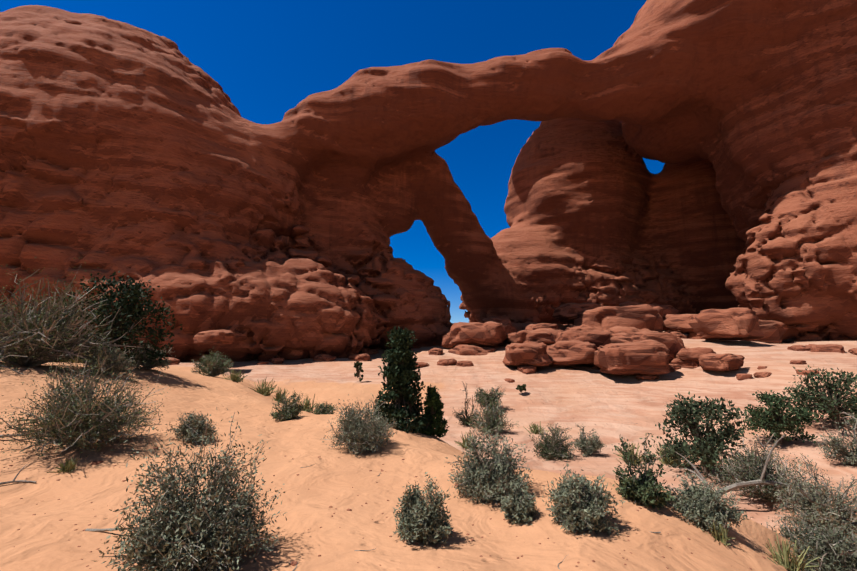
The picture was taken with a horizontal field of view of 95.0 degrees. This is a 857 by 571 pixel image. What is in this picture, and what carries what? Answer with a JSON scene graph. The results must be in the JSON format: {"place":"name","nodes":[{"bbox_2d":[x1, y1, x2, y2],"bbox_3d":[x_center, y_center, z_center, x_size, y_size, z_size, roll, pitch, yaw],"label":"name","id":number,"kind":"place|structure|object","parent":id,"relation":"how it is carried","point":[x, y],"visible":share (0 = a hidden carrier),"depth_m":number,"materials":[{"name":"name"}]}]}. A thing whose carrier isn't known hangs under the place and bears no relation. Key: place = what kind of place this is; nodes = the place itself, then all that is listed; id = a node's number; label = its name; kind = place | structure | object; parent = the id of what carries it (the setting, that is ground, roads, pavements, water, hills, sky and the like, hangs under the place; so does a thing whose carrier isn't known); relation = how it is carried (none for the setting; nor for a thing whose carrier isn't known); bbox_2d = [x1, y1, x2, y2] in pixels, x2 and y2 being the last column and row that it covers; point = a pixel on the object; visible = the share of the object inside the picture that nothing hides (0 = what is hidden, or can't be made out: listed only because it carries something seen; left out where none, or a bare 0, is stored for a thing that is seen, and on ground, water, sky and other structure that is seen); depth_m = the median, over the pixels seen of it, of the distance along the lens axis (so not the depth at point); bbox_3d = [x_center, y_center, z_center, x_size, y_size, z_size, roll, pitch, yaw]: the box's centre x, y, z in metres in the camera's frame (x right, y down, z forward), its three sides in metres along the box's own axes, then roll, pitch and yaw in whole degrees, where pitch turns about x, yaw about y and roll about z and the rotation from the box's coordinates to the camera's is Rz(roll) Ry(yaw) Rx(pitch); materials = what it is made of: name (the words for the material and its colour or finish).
{"place":"outdoors","nodes":[
{"label":"outdoors","id":0,"kind":"place"},
{"bbox_2d":[0,0,664,322],"label":"sky","id":1,"kind":"structure","parent":0,"point":[268,56],"materials":[{"name":"blue"}]},
{"bbox_2d":[0,331,856,570],"bbox_3d":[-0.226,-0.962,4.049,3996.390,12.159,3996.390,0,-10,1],"label":"ground","id":2,"kind":"structure","parent":0,"point":[609,408],"depth_m":7.22,"materials":[{"name":"beige sand"}]},
{"bbox_2d":[0,333,855,570],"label":"dead branches","id":3,"kind":"object","parent":2,"relation":"on","point":[753,482],"visible":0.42,"depth_m":11.05,"materials":[{"name":"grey wood"}]},
{"bbox_2d":[0,0,856,362],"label":"rock formation","id":4,"kind":"object","parent":2,"relation":"on","point":[138,154],"visible":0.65,"depth_m":55.75,"materials":[{"name":"stone"}]},
{"bbox_2d":[0,257,856,570],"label":"shrubs","id":5,"kind":"object","parent":2,"relation":"on","point":[192,531],"visible":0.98,"depth_m":7.66,"materials":[{"name":"green plant"}]},
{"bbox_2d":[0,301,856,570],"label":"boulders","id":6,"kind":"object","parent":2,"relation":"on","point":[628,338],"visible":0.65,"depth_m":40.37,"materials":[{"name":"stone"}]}
]}

